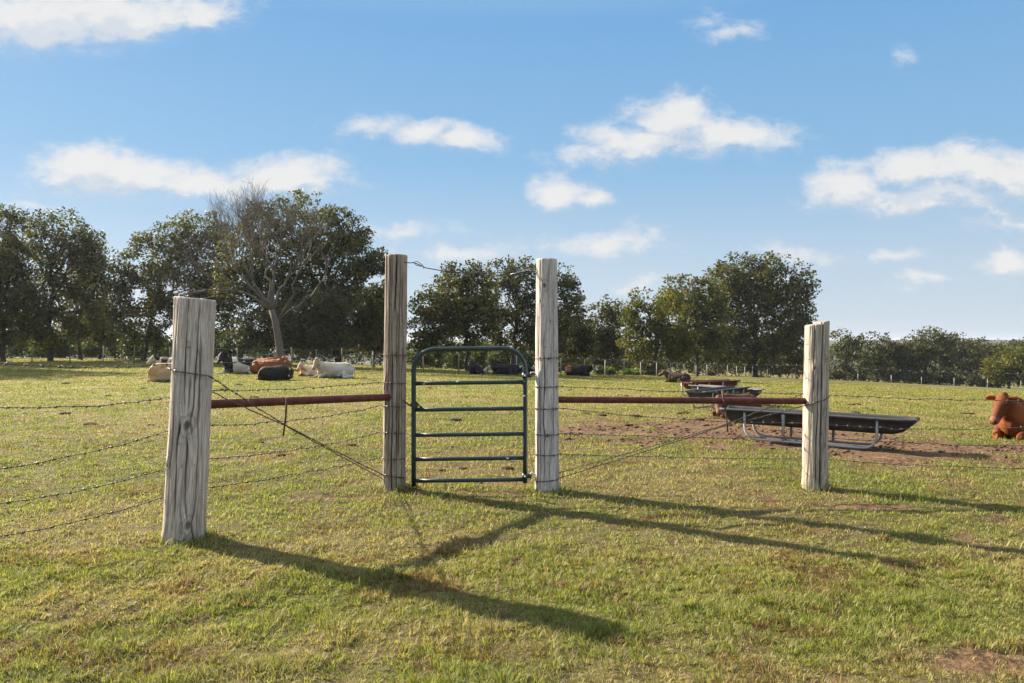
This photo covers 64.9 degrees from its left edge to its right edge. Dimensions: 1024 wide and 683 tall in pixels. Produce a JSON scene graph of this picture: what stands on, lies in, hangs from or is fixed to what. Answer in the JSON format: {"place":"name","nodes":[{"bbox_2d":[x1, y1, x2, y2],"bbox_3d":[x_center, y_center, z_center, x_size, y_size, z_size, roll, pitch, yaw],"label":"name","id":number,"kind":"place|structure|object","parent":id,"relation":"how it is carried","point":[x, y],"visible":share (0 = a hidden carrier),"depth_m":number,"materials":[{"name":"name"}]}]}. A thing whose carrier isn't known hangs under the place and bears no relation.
{"place":"outdoors","nodes":[
{"label":"outdoors","id":0,"kind":"place"},
{"bbox_2d":[0,340,1023,682],"bbox_3d":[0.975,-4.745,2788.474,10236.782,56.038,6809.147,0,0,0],"label":"ground","id":1,"kind":"structure","parent":0,"point":[890,456],"depth_m":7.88,"materials":[{"name":"plant"}]},
{"bbox_2d":[5,336,31,357],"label":"shrub","id":2,"kind":"object","parent":1,"relation":"on","point":[13,351],"visible":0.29,"depth_m":77.96,"materials":[{"name":"green plant"}]},
{"bbox_2d":[0,203,51,361],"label":"oak tree","id":3,"kind":"object","parent":1,"relation":"on","point":[10,243],"visible":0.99,"depth_m":63.85,"materials":[{"name":"green plant"}]},
{"bbox_2d":[22,327,62,357],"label":"shrub","id":4,"kind":"object","parent":1,"relation":"on","point":[38,354],"visible":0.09,"depth_m":81.93,"materials":[{"name":"green plant"}]},
{"bbox_2d":[1,206,111,360],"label":"oak tree","id":5,"kind":"object","parent":1,"relation":"on","point":[79,253],"visible":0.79,"depth_m":66.82,"materials":[{"name":"green plant"}]},
{"bbox_2d":[43,328,86,357],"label":"shrub","id":6,"kind":"object","parent":1,"relation":"on","point":[64,351],"visible":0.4,"depth_m":79.83,"materials":[{"name":"green plant"}]},
{"bbox_2d":[51,238,117,359],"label":"oak tree","id":7,"kind":"object","parent":1,"relation":"on","point":[106,322],"visible":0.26,"depth_m":70.84,"materials":[{"name":"green plant"}]},
{"bbox_2d":[72,336,112,357],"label":"shrub","id":8,"kind":"object","parent":1,"relation":"on","point":[93,352],"visible":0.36,"depth_m":83.62,"materials":[{"name":"green plant"}]},
{"bbox_2d":[83,262,144,358],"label":"oak tree","id":9,"kind":"object","parent":1,"relation":"on","point":[96,339],"visible":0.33,"depth_m":74.42,"materials":[{"name":"green plant"}]},
{"bbox_2d":[102,320,140,358],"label":"shrub","id":10,"kind":"object","parent":1,"relation":"on","point":[111,347],"visible":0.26,"depth_m":79.85,"materials":[{"name":"green plant"}]},
{"bbox_2d":[115,330,148,358],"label":"shrub","id":11,"kind":"object","parent":1,"relation":"on","point":[122,345],"visible":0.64,"depth_m":75.75,"materials":[{"name":"green plant"}]},
{"bbox_2d":[139,337,171,357],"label":"shrub","id":12,"kind":"object","parent":1,"relation":"on","point":[156,351],"visible":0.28,"depth_m":81.68,"materials":[{"name":"green plant"}]},
{"bbox_2d":[146,355,171,363],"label":"cow","id":13,"kind":"object","parent":1,"relation":"on","point":[157,359],"visible":0.34,"depth_m":48.86},
{"bbox_2d":[147,363,171,381],"bbox_3d":[-13.969,1.178,33.485,1.150,0.961,2.658,0,0,32],"label":"cow","id":14,"kind":"object","parent":1,"relation":"on","point":[159,373],"visible":0.45,"depth_m":32.41},
{"bbox_2d":[98,206,248,360],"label":"oak tree","id":15,"kind":"object","parent":1,"relation":"on","point":[157,305],"visible":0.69,"depth_m":68.27,"materials":[{"name":"green plant"}]},
{"bbox_2d":[161,296,215,544],"bbox_3d":[-2.662,0.700,6.626,0.420,2.143,0.352,0,0,0],"label":"wooden post","id":16,"kind":"object","parent":1,"relation":"on","point":[187,472],"visible":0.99,"depth_m":6.49,"materials":[{"name":"grey wood"}]},
{"bbox_2d":[0,496,163,536],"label":"barbed wire","id":17,"kind":"object","parent":16,"relation":"attached to","point":[54,525],"visible":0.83,"depth_m":5.75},
{"bbox_2d":[0,468,165,505],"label":"barbed wire","id":18,"kind":"object","parent":16,"relation":"attached to","point":[57,494],"visible":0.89,"depth_m":5.72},
{"bbox_2d":[0,430,167,470],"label":"barbed wire","id":19,"kind":"object","parent":16,"relation":"attached to","point":[68,456],"visible":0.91,"depth_m":5.77,"materials":[{"name":"metal"}]},
{"bbox_2d":[0,396,169,410],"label":"barbed wire","id":20,"kind":"object","parent":16,"relation":"attached to","point":[86,406],"visible":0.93,"depth_m":5.79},
{"bbox_2d":[0,362,169,368],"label":"barbed wire","id":21,"kind":"object","parent":16,"relation":"attached to","point":[42,366],"visible":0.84,"depth_m":5.76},
{"bbox_2d":[167,366,404,478],"bbox_3d":[-1.973,0.849,7.661,0.340,1.301,2.840,0,0,32],"label":"brace wire","id":22,"kind":"object","parent":16,"relation":"attached to","point":[313,439],"visible":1,"depth_m":7.27,"materials":[{"name":"metal"}]},
{"bbox_2d":[282,397,287,435],"bbox_3d":[-2.065,0.686,7.331,0.024,0.363,0.132,0,0,-31],"label":"twist stick","id":23,"kind":"object","parent":22,"relation":"attached to","point":[286,401],"visible":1,"depth_m":7.32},
{"bbox_2d":[212,391,382,478],"bbox_3d":[-1.926,0.966,7.788,0.134,1.126,2.454,0,0,27],"label":"brace wire","id":24,"kind":"object","parent":16,"relation":"attached to","point":[291,429],"visible":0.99,"depth_m":7.39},
{"bbox_2d":[211,394,390,408],"bbox_3d":[-1.974,0.567,7.758,0.078,0.156,2.390,0,0,32],"label":"brace pipe","id":25,"kind":"object","parent":16,"relation":"attached to","point":[257,402],"visible":0.84,"depth_m":7.62,"materials":[{"name":"metal"}]},
{"bbox_2d":[208,457,405,487],"bbox_3d":[-1.967,1.256,7.841,0.264,0.097,2.560,0,0,33],"label":"barbed wire","id":26,"kind":"object","parent":16,"relation":"attached to","point":[340,466],"visible":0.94,"depth_m":7.68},
{"bbox_2d":[209,431,405,458],"bbox_3d":[-1.957,1.014,7.840,0.244,0.078,2.554,0,0,33],"label":"barbed wire","id":27,"kind":"object","parent":16,"relation":"attached to","point":[362,436],"visible":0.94,"depth_m":7.66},
{"bbox_2d":[210,403,405,426],"bbox_3d":[-1.947,0.726,7.839,0.243,0.090,2.546,0,0,33],"label":"barbed wire","id":28,"kind":"object","parent":16,"relation":"attached to","point":[313,417],"visible":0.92,"depth_m":7.92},
{"bbox_2d":[212,381,405,391],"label":"barbed wire","id":29,"kind":"object","parent":16,"relation":"attached to","point":[303,388],"visible":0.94,"depth_m":7.66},
{"bbox_2d":[214,324,234,359],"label":"shrub","id":30,"kind":"object","parent":1,"relation":"on","point":[218,345],"visible":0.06,"depth_m":79.71,"materials":[{"name":"green plant"}]},
{"bbox_2d":[216,352,259,373],"bbox_3d":[-14.283,1.119,42.339,2.470,1.175,1.218,0,0,-28],"label":"cow","id":31,"kind":"object","parent":1,"relation":"on","point":[241,367],"visible":0.8,"depth_m":42.01},
{"bbox_2d":[214,324,266,357],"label":"shrub","id":32,"kind":"object","parent":1,"relation":"on","point":[227,348],"visible":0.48,"depth_m":77.61,"materials":[{"name":"green plant"}]},
{"bbox_2d":[148,176,353,365],"bbox_3d":[-17.777,-4.988,55.760,13.878,13.789,8.433,0,0,0],"label":"bare tree","id":33,"kind":"object","parent":1,"relation":"on","point":[275,319],"visible":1,"depth_m":55.65,"materials":[{"name":"grey plant"}]},
{"bbox_2d":[247,344,275,357],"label":"shrub","id":34,"kind":"object","parent":1,"relation":"on","point":[267,354],"visible":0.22,"depth_m":81.44,"materials":[{"name":"green plant"}]},
{"bbox_2d":[0,344,534,373],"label":"wire fence","id":35,"kind":"object","parent":1,"relation":"on","point":[103,356],"visible":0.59,"depth_m":52.96,"materials":[{"name":"grey metal"}]},
{"bbox_2d":[250,356,291,373],"bbox_3d":[-12.556,1.232,42.232,2.526,0.978,1.128,0,0,16],"label":"cow","id":36,"kind":"object","parent":1,"relation":"on","point":[255,368],"visible":0.53,"depth_m":41.85},
{"bbox_2d":[256,365,296,380],"bbox_3d":[-10.275,1.368,35.059,1.734,0.663,0.993,0,0,-40],"label":"cow","id":37,"kind":"object","parent":1,"relation":"on","point":[278,372],"visible":0.93,"depth_m":34.74},
{"bbox_2d":[275,334,309,362],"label":"shrub","id":38,"kind":"object","parent":1,"relation":"on","point":[297,357],"visible":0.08,"depth_m":79.70,"materials":[{"name":"green plant"}]},
{"bbox_2d":[205,189,387,362],"bbox_3d":[-16.252,-4.992,62.935,15.161,14.256,6.742,0,0,0],"label":"oak tree","id":39,"kind":"object","parent":1,"relation":"on","point":[351,243],"visible":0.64,"depth_m":62.13,"materials":[{"name":"green plant"}]},
{"bbox_2d":[230,277,366,364],"bbox_3d":[-16.040,-1.399,60.123,10.598,6.898,5.308,0,0,0],"label":"oak tree","id":40,"kind":"object","parent":1,"relation":"on","point":[292,322],"visible":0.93,"depth_m":59.36,"materials":[{"name":"green plant"}]},
{"bbox_2d":[297,362,317,375],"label":"cow","id":41,"kind":"object","parent":1,"relation":"on","point":[305,370],"visible":0.73,"depth_m":39.76},
{"bbox_2d":[302,342,348,361],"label":"shrub","id":42,"kind":"object","parent":1,"relation":"on","point":[325,354],"visible":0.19,"depth_m":77.33,"materials":[{"name":"green plant"}]},
{"bbox_2d":[309,357,354,377],"bbox_3d":[-8.512,1.243,38.318,2.244,1.020,1.100,0,0,-32],"label":"cow","id":43,"kind":"object","parent":1,"relation":"on","point":[336,370],"visible":0.98,"depth_m":38.08},
{"bbox_2d":[343,339,370,364],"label":"shrub","id":44,"kind":"object","parent":1,"relation":"on","point":[353,359],"visible":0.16,"depth_m":81.68,"materials":[{"name":"green plant"}]},
{"bbox_2d":[345,280,384,366],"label":"oak tree","id":45,"kind":"object","parent":1,"relation":"on","point":[376,348],"visible":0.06,"depth_m":65.54,"materials":[{"name":"green plant"}]},
{"bbox_2d":[359,347,383,364],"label":"shrub","id":46,"kind":"object","parent":1,"relation":"on","point":[378,357],"visible":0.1,"depth_m":79.66,"materials":[{"name":"green plant"}]},
{"bbox_2d":[382,254,407,490],"bbox_3d":[-1.295,0.413,8.887,0.278,2.739,0.273,0,0,0],"label":"wooden post","id":47,"kind":"object","parent":1,"relation":"on","point":[395,340],"visible":0.99,"depth_m":8.78,"materials":[{"name":"grey wood"}]},
{"bbox_2d":[213,354,406,364],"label":"barbed wire","id":48,"kind":"object","parent":47,"relation":"attached to","point":[358,356],"visible":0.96,"depth_m":7.71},
{"bbox_2d":[404,261,535,273],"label":"overhead wire","id":49,"kind":"object","parent":47,"relation":"attached to","point":[527,267],"visible":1,"depth_m":8.87,"materials":[{"name":"metal"}]},
{"bbox_2d":[406,348,436,367],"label":"shrub","id":50,"kind":"object","parent":1,"relation":"on","point":[427,360],"visible":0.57,"depth_m":69.71,"materials":[{"name":"green plant"}]},
{"bbox_2d":[428,340,450,367],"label":"shrub","id":51,"kind":"object","parent":1,"relation":"on","point":[437,355],"visible":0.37,"depth_m":75.74,"materials":[{"name":"green plant"}]},
{"bbox_2d":[407,258,508,370],"bbox_3d":[-4.405,-2.019,62.822,8.450,8.986,4.688,0,0,0],"label":"oak tree","id":52,"kind":"object","parent":1,"relation":"on","point":[446,327],"visible":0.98,"depth_m":62.33,"materials":[{"name":"green plant"}]},
{"bbox_2d":[440,351,479,369],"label":"shrub","id":53,"kind":"object","parent":1,"relation":"on","point":[453,357],"visible":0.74,"depth_m":71.67,"materials":[{"name":"green plant"}]},
{"bbox_2d":[469,360,484,373],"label":"cow","id":54,"kind":"object","parent":1,"relation":"on","point":[475,368],"visible":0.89,"depth_m":51.40},
{"bbox_2d":[460,341,499,368],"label":"shrub","id":55,"kind":"object","parent":1,"relation":"on","point":[480,358],"visible":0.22,"depth_m":73.53,"materials":[{"name":"green plant"}]},
{"bbox_2d":[483,363,519,374],"bbox_3d":[-0.717,1.850,53.648,2.568,0.792,1.105,0,0,-8],"label":"cow","id":56,"kind":"object","parent":1,"relation":"on","point":[505,369],"visible":0.84,"depth_m":53.46},
{"bbox_2d":[484,351,520,364],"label":"shrub","id":57,"kind":"object","parent":1,"relation":"on","point":[505,357],"visible":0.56,"depth_m":71.45,"materials":[{"name":"green plant"}]},
{"bbox_2d":[509,342,534,365],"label":"shrub","id":58,"kind":"object","parent":1,"relation":"on","point":[529,359],"visible":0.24,"depth_m":75.44,"materials":[{"name":"green plant"}]},
{"bbox_2d":[518,365,534,374],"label":"cow","id":59,"kind":"object","parent":1,"relation":"on","point":[531,368],"visible":0.5,"depth_m":58.41},
{"bbox_2d":[480,254,589,363],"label":"oak tree","id":60,"kind":"object","parent":1,"relation":"on","point":[509,282],"visible":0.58,"depth_m":65.42,"materials":[{"name":"green plant"}]},
{"bbox_2d":[535,258,559,492],"bbox_3d":[0.385,0.442,8.845,0.279,2.701,0.272,0,0,0],"label":"wooden post","id":61,"kind":"object","parent":1,"relation":"on","point":[546,375],"visible":0.98,"depth_m":8.74,"materials":[{"name":"grey wood"}]},
{"bbox_2d":[411,346,534,485],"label":"metal gate","id":62,"kind":"structure","parent":61,"relation":"attached to","point":[414,434],"depth_m":8.82,"materials":[{"name":"green metal"}]},
{"bbox_2d":[559,393,802,472],"bbox_3d":[1.896,1.014,8.913,2.784,0.870,0.090,0,0,-4],"label":"brace wire","id":63,"kind":"object","parent":61,"relation":"attached to","point":[674,439],"visible":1,"depth_m":8.88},
{"bbox_2d":[559,396,805,403],"bbox_3d":[1.888,0.654,8.932,2.836,0.103,0.073,0,0,-4],"label":"brace pipe","id":64,"kind":"object","parent":61,"relation":"attached to","point":[665,400],"visible":0.95,"depth_m":8.90,"materials":[{"name":"metal"}]},
{"bbox_2d":[535,395,829,481],"bbox_3d":[1.900,1.069,8.857,3.300,0.943,0.139,0,0,-3],"label":"brace wire","id":65,"kind":"object","parent":61,"relation":"attached to","point":[687,438],"visible":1,"depth_m":8.88,"materials":[{"name":"metal"}]},
{"bbox_2d":[721,390,728,431],"bbox_3d":[2.354,0.770,8.893,0.083,0.459,0.021,0,0,-9],"label":"twist stick","id":66,"kind":"object","parent":65,"relation":"attached to","point":[725,410],"visible":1,"depth_m":8.89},
{"bbox_2d":[537,357,1019,375],"bbox_3d":[4.519,0.332,9.090,8.558,0.349,0.314,0,0,-3],"label":"barbed wire","id":67,"kind":"object","parent":61,"relation":"attached to","point":[996,373],"visible":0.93,"depth_m":9.13,"materials":[{"name":"metal"}]},
{"bbox_2d":[535,407,1022,430],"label":"barbed wire","id":68,"kind":"object","parent":61,"relation":"attached to","point":[556,408],"visible":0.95,"depth_m":9.10,"materials":[{"name":"metal"}]},
{"bbox_2d":[535,385,1023,401],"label":"barbed wire","id":69,"kind":"object","parent":61,"relation":"attached to","point":[760,392],"visible":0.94,"depth_m":9.10,"materials":[{"name":"metal"}]},
{"bbox_2d":[535,432,1023,446],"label":"barbed wire","id":70,"kind":"object","parent":61,"relation":"attached to","point":[868,440],"visible":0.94,"depth_m":9.10,"materials":[{"name":"metal"}]},
{"bbox_2d":[535,453,1023,469],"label":"barbed wire","id":71,"kind":"object","parent":61,"relation":"attached to","point":[734,458],"visible":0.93,"depth_m":9.05,"materials":[{"name":"metal"}]},
{"bbox_2d":[527,292,601,371],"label":"oak tree","id":72,"kind":"object","parent":1,"relation":"on","point":[583,341],"visible":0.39,"depth_m":71.76,"materials":[{"name":"green plant"}]},
{"bbox_2d":[558,353,578,371],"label":"shrub","id":73,"kind":"object","parent":1,"relation":"on","point":[562,365],"visible":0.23,"depth_m":81.69,"materials":[{"name":"plant"}]},
{"bbox_2d":[564,365,598,375],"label":"cow","id":74,"kind":"object","parent":1,"relation":"on","point":[582,370],"visible":0.91,"depth_m":59.87},
{"bbox_2d":[161,412,1023,666],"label":"soil clods","id":75,"kind":"object","parent":1,"relation":"on","point":[780,431],"visible":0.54,"depth_m":13.85,"materials":[{"name":"soil"}]},
{"bbox_2d":[577,294,634,370],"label":"oak tree","id":76,"kind":"object","parent":1,"relation":"on","point":[608,338],"visible":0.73,"depth_m":85.02,"materials":[{"name":"green plant"}]},
{"bbox_2d":[599,350,634,373],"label":"shrub","id":77,"kind":"object","parent":1,"relation":"on","point":[629,367],"visible":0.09,"depth_m":97.60,"materials":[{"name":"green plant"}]},
{"bbox_2d":[623,349,670,374],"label":"shrub","id":78,"kind":"object","parent":1,"relation":"on","point":[660,367],"visible":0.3,"depth_m":103.23,"materials":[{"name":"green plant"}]},
{"bbox_2d":[615,281,701,375],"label":"oak tree","id":79,"kind":"object","parent":1,"relation":"on","point":[671,344],"visible":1,"depth_m":80.28,"materials":[{"name":"green plant"}]},
{"bbox_2d":[658,370,690,382],"bbox_3d":[9.613,2.073,47.723,1.970,0.799,0.902,0,0,28],"label":"cow","id":80,"kind":"object","parent":1,"relation":"on","point":[673,377],"visible":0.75,"depth_m":47.49},
{"bbox_2d":[649,351,704,373],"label":"shrub","id":81,"kind":"object","parent":1,"relation":"on","point":[680,367],"visible":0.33,"depth_m":107.37,"materials":[{"name":"plant"}]},
{"bbox_2d":[560,358,802,377],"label":"wire fence","id":82,"kind":"object","parent":1,"relation":"on","point":[670,367],"visible":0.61,"depth_m":78.19,"materials":[{"name":"metal"}]},
{"bbox_2d":[651,273,739,375],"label":"oak tree","id":83,"kind":"object","parent":1,"relation":"on","point":[710,311],"visible":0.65,"depth_m":93.75,"materials":[{"name":"green plant"}]},
{"bbox_2d":[679,350,735,375],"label":"shrub","id":84,"kind":"object","parent":1,"relation":"on","point":[707,370],"visible":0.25,"depth_m":111.45,"materials":[{"name":"plant"}]},
{"bbox_2d":[680,379,740,396],"bbox_3d":[6.621,1.556,26.788,2.400,0.514,0.680,0,0,-35],"label":"feed trough","id":85,"kind":"object","parent":1,"relation":"on","point":[722,382],"visible":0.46,"depth_m":26.55,"materials":[{"name":"metal"}]},
{"bbox_2d":[685,386,749,409],"bbox_3d":[5.657,1.536,21.992,0.680,0.514,3.050,0,0,38],"label":"feed trough","id":86,"kind":"object","parent":1,"relation":"on","point":[742,390],"visible":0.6,"depth_m":21.69,"materials":[{"name":"metal"}]},
{"bbox_2d":[688,384,763,395],"bbox_3d":[6.453,1.598,24.443,0.612,0.463,2.745,0,0,-28],"label":"feed trough","id":87,"kind":"object","parent":1,"relation":"on","point":[753,391],"visible":0.35,"depth_m":24.59,"materials":[{"name":"metal"}]},
{"bbox_2d":[711,393,761,417],"bbox_3d":[5.248,1.491,18.840,1.577,0.566,0.790,0,0,-30],"label":"cow","id":88,"kind":"object","parent":1,"relation":"on","point":[716,412],"visible":0.43,"depth_m":18.69},
{"bbox_2d":[714,349,761,375],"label":"shrub","id":89,"kind":"object","parent":1,"relation":"on","point":[724,371],"visible":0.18,"depth_m":117.56,"materials":[{"name":"plant"}]},
{"bbox_2d":[699,250,822,376],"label":"oak tree","id":90,"kind":"object","parent":1,"relation":"on","point":[791,333],"visible":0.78,"depth_m":108.56,"materials":[{"name":"green plant"}]},
{"bbox_2d":[742,348,794,377],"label":"shrub","id":91,"kind":"object","parent":1,"relation":"on","point":[788,372],"visible":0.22,"depth_m":119.50,"materials":[{"name":"green plant"}]},
{"bbox_2d":[780,349,803,378],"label":"shrub","id":92,"kind":"object","parent":1,"relation":"on","point":[796,372],"visible":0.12,"depth_m":121.80,"materials":[{"name":"green plant"}]},
{"bbox_2d":[801,321,829,490],"bbox_3d":[3.391,0.781,9.025,0.325,2.028,0.298,0,0,0],"label":"wooden post","id":93,"kind":"object","parent":1,"relation":"on","point":[815,438],"visible":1,"depth_m":8.92,"materials":[{"name":"grey wood"}]},
{"bbox_2d":[719,406,919,448],"bbox_3d":[5.004,1.424,13.297,3.050,0.514,0.680,1,1,32],"label":"feed trough","id":94,"kind":"object","parent":1,"relation":"on","point":[795,417],"visible":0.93,"depth_m":13.18,"materials":[{"name":"metal"}]},
{"bbox_2d":[829,368,851,379],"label":"shrub","id":95,"kind":"object","parent":1,"relation":"on","point":[837,374],"visible":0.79,"depth_m":135.28,"materials":[{"name":"green plant"}]},
{"bbox_2d":[829,327,873,380],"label":"oak tree","id":96,"kind":"object","parent":1,"relation":"on","point":[847,343],"visible":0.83,"depth_m":137.41,"materials":[{"name":"green plant"}]},
{"bbox_2d":[846,369,882,381],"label":"shrub","id":97,"kind":"object","parent":1,"relation":"on","point":[861,376],"visible":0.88,"depth_m":137.50,"materials":[{"name":"green plant"}]},
{"bbox_2d":[851,330,905,381],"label":"oak tree","id":98,"kind":"object","parent":1,"relation":"on","point":[880,352],"visible":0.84,"depth_m":140.62,"materials":[{"name":"green plant"}]},
{"bbox_2d":[877,371,915,382],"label":"shrub","id":99,"kind":"object","parent":1,"relation":"on","point":[896,377],"visible":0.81,"depth_m":139.41,"materials":[{"name":"green plant"}]},
{"bbox_2d":[903,370,938,384],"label":"shrub","id":100,"kind":"object","parent":1,"relation":"on","point":[916,378],"visible":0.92,"depth_m":137.50,"materials":[{"name":"green plant"}]},
{"bbox_2d":[890,325,967,383],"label":"oak tree","id":101,"kind":"object","parent":1,"relation":"on","point":[925,353],"visible":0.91,"depth_m":138.88,"materials":[{"name":"green plant"}]},
{"bbox_2d":[930,373,966,385],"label":"shrub","id":102,"kind":"object","parent":1,"relation":"on","point":[954,380],"visible":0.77,"depth_m":139.45,"materials":[{"name":"green plant"}]},
{"bbox_2d":[928,332,988,385],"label":"oak tree","id":103,"kind":"object","parent":1,"relation":"on","point":[970,366],"visible":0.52,"depth_m":145.05,"materials":[{"name":"green plant"}]},
{"bbox_2d":[958,373,984,386],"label":"shrub","id":104,"kind":"object","parent":1,"relation":"on","point":[970,378],"visible":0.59,"depth_m":141.50,"materials":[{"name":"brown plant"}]},
{"bbox_2d":[960,336,1007,386],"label":"oak tree","id":105,"kind":"object","parent":1,"relation":"on","point":[984,347],"visible":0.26,"depth_m":148.59,"materials":[{"name":"green plant"}]},
{"bbox_2d":[973,377,1006,387],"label":"shrub","id":106,"kind":"object","parent":1,"relation":"on","point":[997,385],"visible":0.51,"depth_m":135.62,"materials":[{"name":"green plant"}]},
{"bbox_2d":[980,343,1023,388],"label":"oak tree","id":107,"kind":"object","parent":1,"relation":"on","point":[1014,362],"visible":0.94,"depth_m":125.43,"materials":[{"name":"green plant"}]},
{"bbox_2d":[981,337,1023,362],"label":"oak tree","id":108,"kind":"object","parent":1,"relation":"on","point":[1014,344],"visible":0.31,"depth_m":208.82,"materials":[{"name":"green plant"}]},
{"bbox_2d":[985,392,1023,440],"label":"cow","id":109,"kind":"object","parent":1,"relation":"on","point":[1007,414],"visible":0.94,"depth_m":14.48},
{"bbox_2d":[0,0,1023,340],"label":"sky","id":110,"kind":"structure","parent":0,"point":[877,145],"materials":[{"name":"blue"}]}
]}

